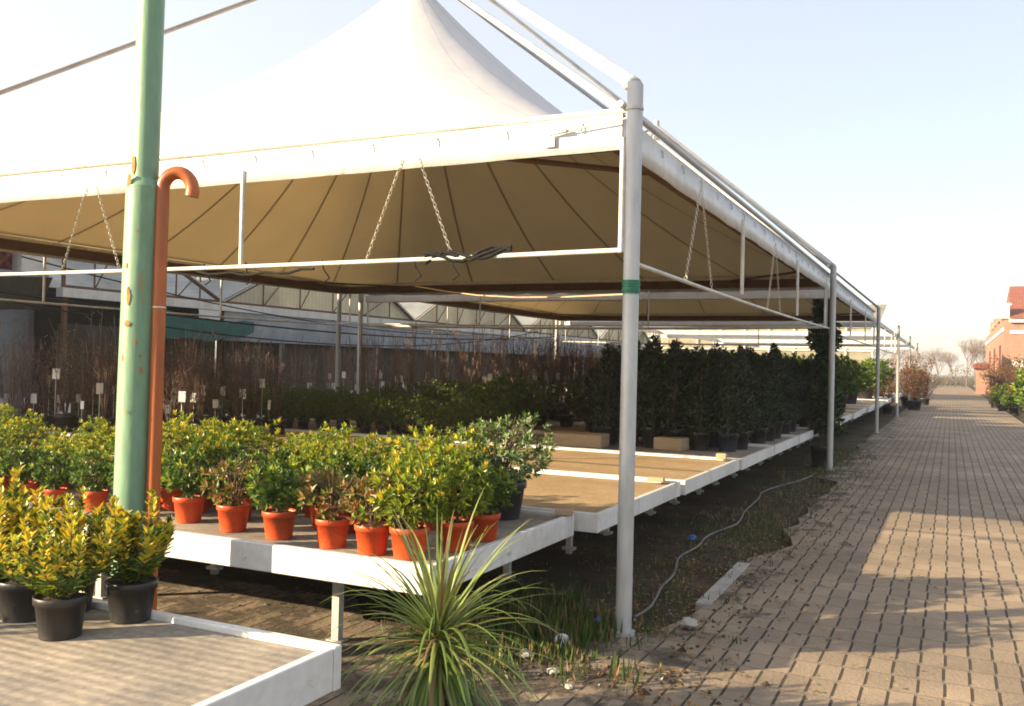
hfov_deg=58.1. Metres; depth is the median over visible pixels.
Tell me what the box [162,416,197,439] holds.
potted shrub
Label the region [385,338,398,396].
tagged cane plant
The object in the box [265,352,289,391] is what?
twiggy shrub
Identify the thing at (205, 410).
potted shrub
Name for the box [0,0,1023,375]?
sky
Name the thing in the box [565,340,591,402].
twiggy shrub
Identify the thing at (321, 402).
potted shrub
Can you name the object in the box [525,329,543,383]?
tagged cane plant
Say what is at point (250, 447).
potted shrub
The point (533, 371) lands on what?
tagged cane plant
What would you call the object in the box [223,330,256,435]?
twiggy shrub
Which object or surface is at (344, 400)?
potted shrub
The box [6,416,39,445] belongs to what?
potted shrub
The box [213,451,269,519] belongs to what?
potted shrub
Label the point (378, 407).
potted shrub
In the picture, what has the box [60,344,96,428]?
twiggy shrub
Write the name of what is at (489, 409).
potted shrub
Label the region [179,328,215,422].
twiggy shrub
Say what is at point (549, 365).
tagged cane plant
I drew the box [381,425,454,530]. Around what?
potted shrub
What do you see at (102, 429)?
potted shrub
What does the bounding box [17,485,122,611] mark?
potted euonymus
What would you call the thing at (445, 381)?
potted shrub
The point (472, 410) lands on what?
potted shrub
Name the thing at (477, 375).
tagged cane plant
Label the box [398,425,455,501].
potted shrub
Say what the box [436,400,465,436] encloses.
potted shrub
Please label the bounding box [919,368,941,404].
reddish shrub
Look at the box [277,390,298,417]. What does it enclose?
potted shrub
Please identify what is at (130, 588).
potted euonymus
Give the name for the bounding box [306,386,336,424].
potted shrub
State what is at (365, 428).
potted shrub
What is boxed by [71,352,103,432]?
twiggy shrub
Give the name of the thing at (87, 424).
potted shrub
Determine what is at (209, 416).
twiggy shrub
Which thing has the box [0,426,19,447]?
potted shrub
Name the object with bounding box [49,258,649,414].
greenhouse
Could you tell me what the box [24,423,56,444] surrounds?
potted shrub
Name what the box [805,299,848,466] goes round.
climbing plant
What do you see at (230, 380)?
twiggy shrub
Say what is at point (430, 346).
tagged cane plant
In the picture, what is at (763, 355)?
hedge plant
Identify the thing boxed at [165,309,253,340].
shade net
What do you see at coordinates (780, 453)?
plant bench
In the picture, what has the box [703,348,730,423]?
hedge plant
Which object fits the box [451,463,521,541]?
potted shrub
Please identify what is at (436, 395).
potted shrub
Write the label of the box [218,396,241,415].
potted shrub
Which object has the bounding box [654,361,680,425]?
hedge plant
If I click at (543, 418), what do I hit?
potted shrub
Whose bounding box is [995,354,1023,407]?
reddish shrub
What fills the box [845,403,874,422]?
plant bench
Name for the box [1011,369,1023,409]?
round bush
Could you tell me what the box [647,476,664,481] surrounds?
wood offcut
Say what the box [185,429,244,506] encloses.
potted shrub
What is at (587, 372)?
twiggy shrub
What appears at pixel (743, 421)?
hedge plant
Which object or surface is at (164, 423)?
potted shrub
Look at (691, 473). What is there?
plant bench
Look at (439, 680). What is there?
spiky plant
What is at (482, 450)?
potted shrub
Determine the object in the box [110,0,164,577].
green pole
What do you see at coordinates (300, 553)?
plant bench
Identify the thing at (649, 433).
hedge plant
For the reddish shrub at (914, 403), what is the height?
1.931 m
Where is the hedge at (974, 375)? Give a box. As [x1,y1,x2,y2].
[886,364,975,386]
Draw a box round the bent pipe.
[145,166,199,609]
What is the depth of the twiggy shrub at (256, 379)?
16.80 m
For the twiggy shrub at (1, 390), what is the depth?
12.74 m
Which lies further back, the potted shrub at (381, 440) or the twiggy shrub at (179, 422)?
the twiggy shrub at (179, 422)
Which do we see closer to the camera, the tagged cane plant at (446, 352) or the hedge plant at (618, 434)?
the hedge plant at (618, 434)
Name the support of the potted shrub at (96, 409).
on the plant bench at (691, 473)
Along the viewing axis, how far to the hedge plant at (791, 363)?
14.02 m
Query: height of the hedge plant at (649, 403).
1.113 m
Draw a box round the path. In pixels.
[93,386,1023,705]
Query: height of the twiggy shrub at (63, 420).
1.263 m
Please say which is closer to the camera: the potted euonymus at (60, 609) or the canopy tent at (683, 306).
the potted euonymus at (60, 609)
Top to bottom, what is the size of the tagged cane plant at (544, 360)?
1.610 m
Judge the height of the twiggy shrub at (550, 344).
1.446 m
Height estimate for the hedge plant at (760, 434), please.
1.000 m
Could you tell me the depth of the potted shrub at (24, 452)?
5.27 m
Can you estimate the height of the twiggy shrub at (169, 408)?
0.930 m
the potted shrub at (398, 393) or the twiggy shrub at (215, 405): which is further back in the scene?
the potted shrub at (398, 393)
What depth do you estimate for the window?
55.67 m
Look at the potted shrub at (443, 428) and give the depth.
10.62 m
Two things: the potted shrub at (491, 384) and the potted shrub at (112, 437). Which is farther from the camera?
the potted shrub at (491, 384)
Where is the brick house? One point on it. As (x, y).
(1004, 337)
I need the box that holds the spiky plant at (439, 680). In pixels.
[316,489,573,705]
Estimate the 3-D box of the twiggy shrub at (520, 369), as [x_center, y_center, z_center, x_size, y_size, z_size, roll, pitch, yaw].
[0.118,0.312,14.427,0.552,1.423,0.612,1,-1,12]
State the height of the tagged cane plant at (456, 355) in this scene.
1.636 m
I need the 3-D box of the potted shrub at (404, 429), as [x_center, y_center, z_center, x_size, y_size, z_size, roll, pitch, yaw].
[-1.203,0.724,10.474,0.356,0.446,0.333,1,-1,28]
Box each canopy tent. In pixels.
[0,0,836,636]
[356,120,880,432]
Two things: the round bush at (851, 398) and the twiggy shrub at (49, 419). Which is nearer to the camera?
the twiggy shrub at (49, 419)
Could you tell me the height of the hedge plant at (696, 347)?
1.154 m
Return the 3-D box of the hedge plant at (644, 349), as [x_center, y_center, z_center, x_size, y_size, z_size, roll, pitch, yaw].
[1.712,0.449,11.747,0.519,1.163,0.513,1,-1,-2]
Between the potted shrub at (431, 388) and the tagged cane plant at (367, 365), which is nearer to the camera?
the potted shrub at (431, 388)
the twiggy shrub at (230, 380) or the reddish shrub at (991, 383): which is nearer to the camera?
the twiggy shrub at (230, 380)
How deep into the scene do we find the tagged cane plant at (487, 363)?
20.45 m
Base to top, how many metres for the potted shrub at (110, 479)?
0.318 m
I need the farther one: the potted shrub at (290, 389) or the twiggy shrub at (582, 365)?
the twiggy shrub at (582, 365)
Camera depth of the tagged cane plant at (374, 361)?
15.89 m
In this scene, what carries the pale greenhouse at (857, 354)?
on the ground
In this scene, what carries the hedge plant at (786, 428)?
on the plant bench at (804, 434)
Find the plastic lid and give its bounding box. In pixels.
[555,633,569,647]
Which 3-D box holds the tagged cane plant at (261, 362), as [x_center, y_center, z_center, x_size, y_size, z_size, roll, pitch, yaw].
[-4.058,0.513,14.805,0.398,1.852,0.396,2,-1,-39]
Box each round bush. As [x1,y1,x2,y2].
[774,351,803,365]
[797,352,816,364]
[836,353,864,408]
[842,358,871,403]
[858,357,886,398]
[863,359,895,396]
[989,382,1012,411]
[1000,389,1018,415]
[1009,368,1023,406]
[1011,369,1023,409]
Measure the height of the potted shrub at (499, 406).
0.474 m
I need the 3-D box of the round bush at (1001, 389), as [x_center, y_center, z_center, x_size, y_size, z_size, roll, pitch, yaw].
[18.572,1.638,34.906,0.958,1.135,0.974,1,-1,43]
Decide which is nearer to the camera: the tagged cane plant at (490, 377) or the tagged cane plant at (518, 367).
the tagged cane plant at (490, 377)
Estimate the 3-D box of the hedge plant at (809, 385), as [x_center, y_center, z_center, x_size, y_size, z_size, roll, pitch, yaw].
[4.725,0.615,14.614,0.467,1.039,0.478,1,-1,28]
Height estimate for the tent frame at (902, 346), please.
2.899 m
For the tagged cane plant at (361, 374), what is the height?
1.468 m
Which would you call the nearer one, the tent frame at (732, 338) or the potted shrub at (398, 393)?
the potted shrub at (398, 393)
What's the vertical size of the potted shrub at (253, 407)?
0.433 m
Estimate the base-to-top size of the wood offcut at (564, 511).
0.030 m
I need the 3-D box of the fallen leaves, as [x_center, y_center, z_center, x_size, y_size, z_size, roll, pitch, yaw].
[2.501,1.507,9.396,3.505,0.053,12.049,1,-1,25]
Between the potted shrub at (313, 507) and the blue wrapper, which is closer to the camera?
the potted shrub at (313, 507)
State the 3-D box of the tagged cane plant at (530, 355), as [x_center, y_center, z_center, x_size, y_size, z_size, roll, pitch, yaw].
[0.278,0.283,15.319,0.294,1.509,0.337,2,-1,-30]
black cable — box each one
[0,290,554,339]
[6,301,537,345]
[21,256,488,334]
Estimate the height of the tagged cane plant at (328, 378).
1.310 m
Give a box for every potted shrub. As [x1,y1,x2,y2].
[0,403,22,431]
[0,425,22,486]
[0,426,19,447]
[0,440,25,488]
[0,444,50,500]
[1,408,47,446]
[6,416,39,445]
[10,438,37,448]
[13,447,54,490]
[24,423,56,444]
[25,433,57,448]
[27,438,57,479]
[28,452,75,506]
[42,427,91,488]
[42,453,71,486]
[44,426,89,440]
[47,432,74,453]
[66,432,106,461]
[68,450,113,511]
[70,439,114,482]
[73,455,109,501]
[75,415,110,444]
[79,388,112,413]
[87,422,115,447]
[99,426,115,458]
[102,432,114,454]
[105,463,162,488]
[160,413,209,510]
[161,443,221,523]
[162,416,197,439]
[162,424,176,463]
[163,409,224,492]
[163,418,182,432]
[179,463,218,513]
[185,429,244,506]
[197,393,222,415]
[197,418,241,444]
[197,454,265,532]
[203,386,226,419]
[206,423,252,495]
[211,442,267,508]
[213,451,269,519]
[215,417,271,450]
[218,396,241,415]
[232,387,261,419]
[237,394,264,417]
[240,419,295,459]
[244,458,316,540]
[246,441,278,458]
[253,398,279,427]
[253,446,305,502]
[254,469,301,508]
[257,383,276,398]
[258,388,282,418]
[258,396,277,418]
[269,439,310,505]
[270,386,301,428]
[273,381,296,406]
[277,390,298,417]
[277,393,301,423]
[281,429,326,448]
[287,441,342,517]
[288,385,318,417]
[291,391,317,420]
[291,396,316,429]
[292,384,314,401]
[292,426,352,479]
[295,467,349,528]
[296,463,369,548]
[305,450,374,533]
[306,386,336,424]
[307,421,361,451]
[310,397,334,430]
[312,395,338,427]
[323,437,375,469]
[324,387,346,409]
[326,389,357,431]
[327,386,354,415]
[328,391,353,421]
[331,396,352,420]
[333,455,393,533]
[334,443,367,464]
[340,468,409,555]
[348,431,412,521]
[350,393,373,426]
[351,392,380,429]
[352,393,369,420]
[352,403,376,433]
[361,383,384,418]
[366,430,426,516]
[367,385,396,414]
[367,398,397,434]
[367,451,450,560]
[370,396,396,424]
[381,385,404,400]
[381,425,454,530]
[383,395,407,429]
[389,390,409,419]
[390,396,417,433]
[391,397,420,435]
[397,377,426,416]
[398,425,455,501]
[407,395,431,430]
[410,389,433,424]
[412,397,443,437]
[412,440,493,552]
[414,398,437,427]
[417,428,456,446]
[418,379,449,423]
[428,397,451,430]
[431,387,456,417]
[432,401,458,435]
[432,428,488,516]
[435,379,473,415]
[436,377,461,399]
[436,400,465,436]
[445,422,498,469]
[449,402,471,431]
[449,410,558,520]
[450,384,477,424]
[450,452,511,516]
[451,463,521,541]
[453,394,488,439]
[455,405,482,434]
[461,385,484,407]
[466,382,494,420]
[469,396,496,431]
[478,402,501,424]
[480,376,510,400]
[484,372,524,425]
[487,396,518,435]
[496,393,524,429]
[500,374,535,417]
[507,392,530,425]
[510,379,548,429]
[522,374,558,425]
[545,377,585,426]
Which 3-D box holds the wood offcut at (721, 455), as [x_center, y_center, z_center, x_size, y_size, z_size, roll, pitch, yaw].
[1.937,0.953,8.527,0.090,0.050,0.100,1,-1,20]
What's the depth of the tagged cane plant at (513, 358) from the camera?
14.64 m
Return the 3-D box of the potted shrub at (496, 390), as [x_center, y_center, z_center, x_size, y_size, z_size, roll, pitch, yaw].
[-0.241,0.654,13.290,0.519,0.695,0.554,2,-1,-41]
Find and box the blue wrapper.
[687,534,695,539]
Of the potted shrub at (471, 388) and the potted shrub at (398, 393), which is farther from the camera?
the potted shrub at (471, 388)
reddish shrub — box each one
[874,375,905,412]
[889,352,933,406]
[894,362,926,392]
[900,358,935,409]
[917,363,932,399]
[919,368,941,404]
[978,354,1014,403]
[983,360,1015,407]
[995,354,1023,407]
[1004,363,1023,415]
[1006,357,1023,382]
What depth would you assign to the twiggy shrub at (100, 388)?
9.71 m
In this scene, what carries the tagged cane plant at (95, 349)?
on the ground
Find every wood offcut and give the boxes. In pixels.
[555,508,573,515]
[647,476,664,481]
[716,453,726,458]
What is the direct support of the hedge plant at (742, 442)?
on the plant bench at (751, 455)
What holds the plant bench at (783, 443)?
on the ground
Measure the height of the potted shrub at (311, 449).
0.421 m
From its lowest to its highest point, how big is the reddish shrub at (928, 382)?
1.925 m
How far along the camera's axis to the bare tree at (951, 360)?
128.35 m
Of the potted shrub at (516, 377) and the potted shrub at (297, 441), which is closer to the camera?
the potted shrub at (297, 441)
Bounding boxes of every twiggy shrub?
[0,332,20,424]
[5,334,47,428]
[7,348,50,424]
[26,330,66,429]
[35,363,61,413]
[38,349,76,427]
[45,316,91,431]
[58,346,89,413]
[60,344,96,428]
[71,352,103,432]
[75,338,112,413]
[77,329,107,428]
[84,314,117,432]
[94,335,118,416]
[99,356,117,425]
[104,343,118,411]
[163,333,185,416]
[163,340,193,419]
[163,343,176,424]
[163,357,185,413]
[163,360,188,433]
[164,334,199,435]
[171,339,208,415]
[172,324,208,436]
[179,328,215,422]
[184,338,216,427]
[197,348,219,414]
[197,348,229,420]
[199,349,233,431]
[212,329,245,429]
[217,359,247,413]
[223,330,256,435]
[241,334,271,428]
[246,355,267,392]
[260,341,299,434]
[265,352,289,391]
[265,354,288,387]
[283,353,305,388]
[303,359,322,402]
[373,356,397,388]
[504,328,533,388]
[524,329,554,405]
[527,339,554,412]
[540,329,573,407]
[545,340,568,420]
[553,345,574,404]
[558,339,592,413]
[563,347,590,421]
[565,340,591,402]
[571,340,597,401]
[578,348,602,417]
[580,341,605,373]
[585,336,608,401]
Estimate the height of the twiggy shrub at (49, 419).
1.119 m
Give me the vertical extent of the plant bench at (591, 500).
0.560 m
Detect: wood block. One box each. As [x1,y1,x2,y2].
[544,431,609,448]
[653,436,688,451]
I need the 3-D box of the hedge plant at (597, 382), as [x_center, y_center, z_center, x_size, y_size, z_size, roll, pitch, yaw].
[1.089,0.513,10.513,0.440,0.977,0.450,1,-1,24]
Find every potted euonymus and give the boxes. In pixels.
[0,465,62,576]
[0,485,85,623]
[0,493,129,641]
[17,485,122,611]
[75,489,176,624]
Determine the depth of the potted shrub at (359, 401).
12.84 m
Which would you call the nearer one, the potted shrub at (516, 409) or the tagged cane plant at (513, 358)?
the potted shrub at (516, 409)
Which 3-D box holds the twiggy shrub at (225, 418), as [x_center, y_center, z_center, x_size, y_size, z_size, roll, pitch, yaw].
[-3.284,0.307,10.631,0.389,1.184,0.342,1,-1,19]
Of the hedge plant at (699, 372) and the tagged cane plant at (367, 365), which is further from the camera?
the tagged cane plant at (367, 365)
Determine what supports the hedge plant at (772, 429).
on the plant bench at (783, 443)
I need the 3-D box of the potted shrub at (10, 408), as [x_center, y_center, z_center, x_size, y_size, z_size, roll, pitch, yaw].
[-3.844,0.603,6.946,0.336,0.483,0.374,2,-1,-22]
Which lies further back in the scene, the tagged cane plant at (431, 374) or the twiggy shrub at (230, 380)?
the twiggy shrub at (230, 380)
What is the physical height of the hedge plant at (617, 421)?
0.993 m
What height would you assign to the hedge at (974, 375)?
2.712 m
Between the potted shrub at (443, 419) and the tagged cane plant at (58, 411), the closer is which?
the potted shrub at (443, 419)
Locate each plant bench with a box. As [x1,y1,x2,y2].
[0,599,341,705]
[3,470,573,642]
[32,425,738,535]
[32,432,680,579]
[203,414,773,504]
[241,413,797,484]
[547,419,816,470]
[562,396,865,413]
[563,400,861,436]
[767,424,816,459]
[801,413,851,443]
[840,404,873,425]
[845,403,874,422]
[849,401,883,421]
[857,397,890,415]
[857,399,885,416]
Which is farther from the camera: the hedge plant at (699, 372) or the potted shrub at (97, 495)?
the hedge plant at (699, 372)
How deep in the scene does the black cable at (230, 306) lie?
17.31 m
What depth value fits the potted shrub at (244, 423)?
5.92 m
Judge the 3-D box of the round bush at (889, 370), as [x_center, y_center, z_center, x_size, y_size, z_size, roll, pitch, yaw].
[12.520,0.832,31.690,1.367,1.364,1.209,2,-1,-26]
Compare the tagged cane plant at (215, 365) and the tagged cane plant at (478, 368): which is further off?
the tagged cane plant at (215, 365)
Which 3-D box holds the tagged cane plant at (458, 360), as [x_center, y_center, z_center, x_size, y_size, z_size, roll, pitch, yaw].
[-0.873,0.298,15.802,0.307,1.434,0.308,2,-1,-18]
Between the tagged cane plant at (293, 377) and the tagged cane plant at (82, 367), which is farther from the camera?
the tagged cane plant at (293, 377)
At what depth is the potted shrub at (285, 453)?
5.11 m
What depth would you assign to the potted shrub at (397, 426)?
10.87 m
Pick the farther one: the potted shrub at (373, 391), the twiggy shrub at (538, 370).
the twiggy shrub at (538, 370)
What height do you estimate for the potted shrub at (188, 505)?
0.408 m
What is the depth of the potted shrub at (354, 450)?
5.18 m
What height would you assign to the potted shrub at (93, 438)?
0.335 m
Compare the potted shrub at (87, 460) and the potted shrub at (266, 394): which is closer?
the potted shrub at (87, 460)
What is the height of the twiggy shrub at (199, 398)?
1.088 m
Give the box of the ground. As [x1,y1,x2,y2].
[49,371,1023,641]
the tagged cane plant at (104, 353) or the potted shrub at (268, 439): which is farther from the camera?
the tagged cane plant at (104, 353)
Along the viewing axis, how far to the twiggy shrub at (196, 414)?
10.88 m
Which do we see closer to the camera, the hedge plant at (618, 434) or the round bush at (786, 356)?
the hedge plant at (618, 434)
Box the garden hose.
[633,475,812,618]
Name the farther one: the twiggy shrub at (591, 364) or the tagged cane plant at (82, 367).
the twiggy shrub at (591, 364)
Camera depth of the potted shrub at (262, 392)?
13.58 m
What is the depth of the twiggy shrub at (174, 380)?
13.52 m
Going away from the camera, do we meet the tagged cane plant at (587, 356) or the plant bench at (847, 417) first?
the tagged cane plant at (587, 356)
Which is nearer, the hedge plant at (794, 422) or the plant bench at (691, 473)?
the plant bench at (691, 473)
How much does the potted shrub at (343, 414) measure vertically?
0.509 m
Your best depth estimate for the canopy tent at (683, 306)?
19.89 m
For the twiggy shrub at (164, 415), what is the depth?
11.04 m
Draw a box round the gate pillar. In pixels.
[973,363,988,393]
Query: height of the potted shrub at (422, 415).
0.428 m
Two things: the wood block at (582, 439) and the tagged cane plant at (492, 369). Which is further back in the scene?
the tagged cane plant at (492, 369)
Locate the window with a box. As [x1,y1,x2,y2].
[999,345,1000,368]
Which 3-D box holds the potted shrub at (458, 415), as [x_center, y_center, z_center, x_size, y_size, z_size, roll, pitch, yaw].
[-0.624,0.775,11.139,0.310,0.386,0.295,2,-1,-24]
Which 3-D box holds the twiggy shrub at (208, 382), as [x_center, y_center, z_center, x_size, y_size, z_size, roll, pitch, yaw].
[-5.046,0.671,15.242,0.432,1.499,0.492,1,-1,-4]
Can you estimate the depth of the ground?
6.88 m
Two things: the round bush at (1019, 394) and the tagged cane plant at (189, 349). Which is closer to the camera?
the tagged cane plant at (189, 349)
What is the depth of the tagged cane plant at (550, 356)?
17.88 m
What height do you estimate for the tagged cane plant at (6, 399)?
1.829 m
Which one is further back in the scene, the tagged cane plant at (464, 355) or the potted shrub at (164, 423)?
the tagged cane plant at (464, 355)
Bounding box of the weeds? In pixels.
[381,447,877,697]
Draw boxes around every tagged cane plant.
[0,314,30,415]
[14,308,45,421]
[47,318,78,413]
[65,312,95,414]
[80,309,108,403]
[93,333,109,398]
[110,314,116,406]
[174,324,204,391]
[209,342,225,390]
[232,342,244,389]
[248,335,269,393]
[253,327,275,392]
[288,335,305,388]
[303,336,319,392]
[318,336,333,391]
[320,345,334,394]
[323,344,341,391]
[339,330,354,393]
[344,331,356,393]
[352,331,366,399]
[354,323,372,394]
[361,332,379,390]
[365,344,375,394]
[366,327,382,399]
[370,334,383,385]
[371,329,384,392]
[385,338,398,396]
[387,332,400,400]
[389,334,404,396]
[392,334,405,396]
[396,322,416,396]
[399,337,413,392]
[402,321,417,392]
[402,336,416,390]
[412,333,426,399]
[417,328,438,384]
[420,338,436,390]
[433,338,443,383]
[435,334,449,391]
[437,332,451,384]
[437,338,452,413]
[450,321,465,396]
[451,329,468,384]
[454,335,468,392]
[457,343,471,384]
[459,320,480,389]
[467,321,484,389]
[469,334,478,378]
[470,331,482,389]
[474,329,487,386]
[481,323,499,387]
[482,347,493,391]
[486,332,507,390]
[486,339,496,373]
[488,355,501,394]
[490,319,508,386]
[493,321,513,388]
[502,330,518,380]
[512,339,525,390]
[515,327,534,416]
[518,340,527,382]
[519,326,536,385]
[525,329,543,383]
[527,351,539,396]
[537,322,551,403]
[538,334,560,412]
[543,330,560,399]
[546,320,562,419]
[556,335,576,404]
[562,329,578,413]
[580,335,593,412]
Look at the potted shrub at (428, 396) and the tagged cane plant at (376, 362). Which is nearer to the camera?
the potted shrub at (428, 396)
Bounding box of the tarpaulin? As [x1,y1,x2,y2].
[0,276,52,309]
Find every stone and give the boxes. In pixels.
[516,648,533,657]
[547,668,559,674]
[564,684,573,688]
[680,617,697,628]
[695,562,749,611]
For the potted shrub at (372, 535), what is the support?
on the plant bench at (300, 553)
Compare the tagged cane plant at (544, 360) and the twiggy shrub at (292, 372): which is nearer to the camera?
the tagged cane plant at (544, 360)
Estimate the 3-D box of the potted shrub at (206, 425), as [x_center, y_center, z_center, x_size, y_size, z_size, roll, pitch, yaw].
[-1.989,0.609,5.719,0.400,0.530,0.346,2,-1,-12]
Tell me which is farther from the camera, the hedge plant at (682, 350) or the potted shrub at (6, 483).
the hedge plant at (682, 350)
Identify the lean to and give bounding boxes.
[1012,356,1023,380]
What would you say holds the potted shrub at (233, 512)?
on the plant bench at (300, 553)
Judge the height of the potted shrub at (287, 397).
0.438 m
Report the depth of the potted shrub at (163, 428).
5.53 m
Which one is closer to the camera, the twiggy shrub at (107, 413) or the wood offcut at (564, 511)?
the wood offcut at (564, 511)
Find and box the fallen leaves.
[296,455,947,705]
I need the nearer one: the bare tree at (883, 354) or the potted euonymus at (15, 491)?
the potted euonymus at (15, 491)
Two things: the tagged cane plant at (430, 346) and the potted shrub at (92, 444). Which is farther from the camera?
the tagged cane plant at (430, 346)
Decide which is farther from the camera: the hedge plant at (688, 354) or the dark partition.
the dark partition
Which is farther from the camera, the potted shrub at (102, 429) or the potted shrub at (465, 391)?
the potted shrub at (465, 391)
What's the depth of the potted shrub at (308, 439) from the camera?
5.69 m
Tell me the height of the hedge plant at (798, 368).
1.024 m
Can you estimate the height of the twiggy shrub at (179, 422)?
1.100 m
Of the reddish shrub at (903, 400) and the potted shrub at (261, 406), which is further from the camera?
the reddish shrub at (903, 400)
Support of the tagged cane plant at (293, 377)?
on the ground
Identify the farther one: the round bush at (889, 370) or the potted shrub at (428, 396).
the round bush at (889, 370)
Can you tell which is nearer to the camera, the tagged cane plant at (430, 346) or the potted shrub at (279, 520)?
the potted shrub at (279, 520)
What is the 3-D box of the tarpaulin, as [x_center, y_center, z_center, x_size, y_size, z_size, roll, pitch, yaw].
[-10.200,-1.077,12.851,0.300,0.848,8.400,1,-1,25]
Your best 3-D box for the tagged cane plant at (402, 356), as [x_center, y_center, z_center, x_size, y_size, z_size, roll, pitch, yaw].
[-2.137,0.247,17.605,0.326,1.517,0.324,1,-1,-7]
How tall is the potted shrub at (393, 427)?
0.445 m
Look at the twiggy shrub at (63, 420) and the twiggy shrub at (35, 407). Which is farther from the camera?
the twiggy shrub at (35, 407)
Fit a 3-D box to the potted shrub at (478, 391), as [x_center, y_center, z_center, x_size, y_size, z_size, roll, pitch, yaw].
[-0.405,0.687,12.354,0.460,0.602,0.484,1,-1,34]
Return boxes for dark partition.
[32,287,198,414]
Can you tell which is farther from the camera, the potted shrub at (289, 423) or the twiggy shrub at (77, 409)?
the potted shrub at (289, 423)
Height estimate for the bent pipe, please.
2.194 m
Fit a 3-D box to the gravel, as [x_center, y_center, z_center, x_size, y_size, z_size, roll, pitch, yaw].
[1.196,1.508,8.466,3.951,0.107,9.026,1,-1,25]
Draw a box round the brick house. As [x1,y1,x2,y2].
[985,286,1023,395]
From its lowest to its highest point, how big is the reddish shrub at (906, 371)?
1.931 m
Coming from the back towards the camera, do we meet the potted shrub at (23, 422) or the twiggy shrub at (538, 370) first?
the twiggy shrub at (538, 370)
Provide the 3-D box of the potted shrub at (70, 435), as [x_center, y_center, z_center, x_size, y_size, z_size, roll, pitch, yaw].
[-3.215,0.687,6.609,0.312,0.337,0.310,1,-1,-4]
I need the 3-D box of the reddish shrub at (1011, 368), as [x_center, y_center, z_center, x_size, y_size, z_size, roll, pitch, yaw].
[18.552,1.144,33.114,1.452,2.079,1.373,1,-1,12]
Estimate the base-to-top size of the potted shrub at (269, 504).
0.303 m
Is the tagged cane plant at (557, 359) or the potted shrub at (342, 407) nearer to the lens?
the potted shrub at (342, 407)
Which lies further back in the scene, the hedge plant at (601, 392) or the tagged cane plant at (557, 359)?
the tagged cane plant at (557, 359)
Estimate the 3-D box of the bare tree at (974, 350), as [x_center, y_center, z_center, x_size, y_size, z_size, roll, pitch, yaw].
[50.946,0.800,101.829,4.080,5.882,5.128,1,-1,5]
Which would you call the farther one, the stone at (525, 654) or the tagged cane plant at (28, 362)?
the tagged cane plant at (28, 362)
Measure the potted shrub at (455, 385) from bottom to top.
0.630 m
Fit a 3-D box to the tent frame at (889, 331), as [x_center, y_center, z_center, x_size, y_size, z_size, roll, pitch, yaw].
[6.536,0.401,26.216,7.893,2.899,8.920,1,-1,25]
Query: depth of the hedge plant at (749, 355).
11.18 m
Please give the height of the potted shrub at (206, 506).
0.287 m
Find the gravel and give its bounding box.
[172,475,880,705]
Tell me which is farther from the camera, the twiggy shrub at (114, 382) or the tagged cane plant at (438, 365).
the tagged cane plant at (438, 365)
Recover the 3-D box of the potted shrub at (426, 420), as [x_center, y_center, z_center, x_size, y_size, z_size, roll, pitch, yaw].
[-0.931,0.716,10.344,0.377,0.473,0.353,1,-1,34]
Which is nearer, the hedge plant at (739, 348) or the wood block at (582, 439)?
the wood block at (582, 439)
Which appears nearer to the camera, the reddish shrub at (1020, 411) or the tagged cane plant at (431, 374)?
the tagged cane plant at (431, 374)
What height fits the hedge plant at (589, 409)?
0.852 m
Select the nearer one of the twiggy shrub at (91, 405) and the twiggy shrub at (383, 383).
the twiggy shrub at (91, 405)
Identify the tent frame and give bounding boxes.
[555,317,899,416]
[654,332,910,399]
[714,342,917,379]
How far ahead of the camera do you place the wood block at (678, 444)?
9.45 m
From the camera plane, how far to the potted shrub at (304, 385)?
13.27 m
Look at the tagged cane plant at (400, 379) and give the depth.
14.77 m
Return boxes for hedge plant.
[577,367,593,430]
[580,366,601,432]
[587,341,620,444]
[589,362,616,428]
[597,344,621,419]
[606,355,620,441]
[611,360,650,445]
[636,334,676,447]
[637,340,644,436]
[637,344,647,362]
[637,350,661,427]
[650,339,695,436]
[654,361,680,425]
[665,340,690,416]
[676,354,711,445]
[678,347,691,436]
[680,350,721,450]
[684,344,710,420]
[693,342,730,447]
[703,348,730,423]
[708,349,751,451]
[721,350,762,449]
[726,353,756,428]
[735,346,760,439]
[736,344,744,352]
[745,358,777,443]
[750,355,773,418]
[757,356,785,440]
[761,352,776,415]
[765,342,796,438]
[774,359,800,433]
[780,360,805,431]
[784,358,801,410]
[789,355,799,365]
[794,360,804,423]
[795,358,815,426]
[802,360,819,410]
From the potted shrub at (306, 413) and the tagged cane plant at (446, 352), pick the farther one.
the tagged cane plant at (446, 352)
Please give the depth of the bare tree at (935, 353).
117.83 m
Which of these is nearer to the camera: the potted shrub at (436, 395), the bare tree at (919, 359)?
the potted shrub at (436, 395)
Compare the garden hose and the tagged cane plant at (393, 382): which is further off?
the tagged cane plant at (393, 382)
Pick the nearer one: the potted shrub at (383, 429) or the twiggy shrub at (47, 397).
the potted shrub at (383, 429)
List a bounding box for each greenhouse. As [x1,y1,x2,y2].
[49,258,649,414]
[646,304,886,366]
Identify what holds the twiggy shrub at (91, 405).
on the plant bench at (691, 473)
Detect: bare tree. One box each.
[873,349,893,358]
[884,354,902,381]
[890,348,926,373]
[911,350,932,381]
[924,346,950,378]
[940,351,958,383]
[956,335,985,384]
[965,339,985,362]
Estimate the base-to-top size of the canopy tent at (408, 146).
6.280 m
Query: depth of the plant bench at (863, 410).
21.33 m
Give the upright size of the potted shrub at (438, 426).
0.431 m
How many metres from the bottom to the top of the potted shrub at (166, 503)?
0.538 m
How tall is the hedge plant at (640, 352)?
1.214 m
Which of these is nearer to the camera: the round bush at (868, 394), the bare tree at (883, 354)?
the round bush at (868, 394)
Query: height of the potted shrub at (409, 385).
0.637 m

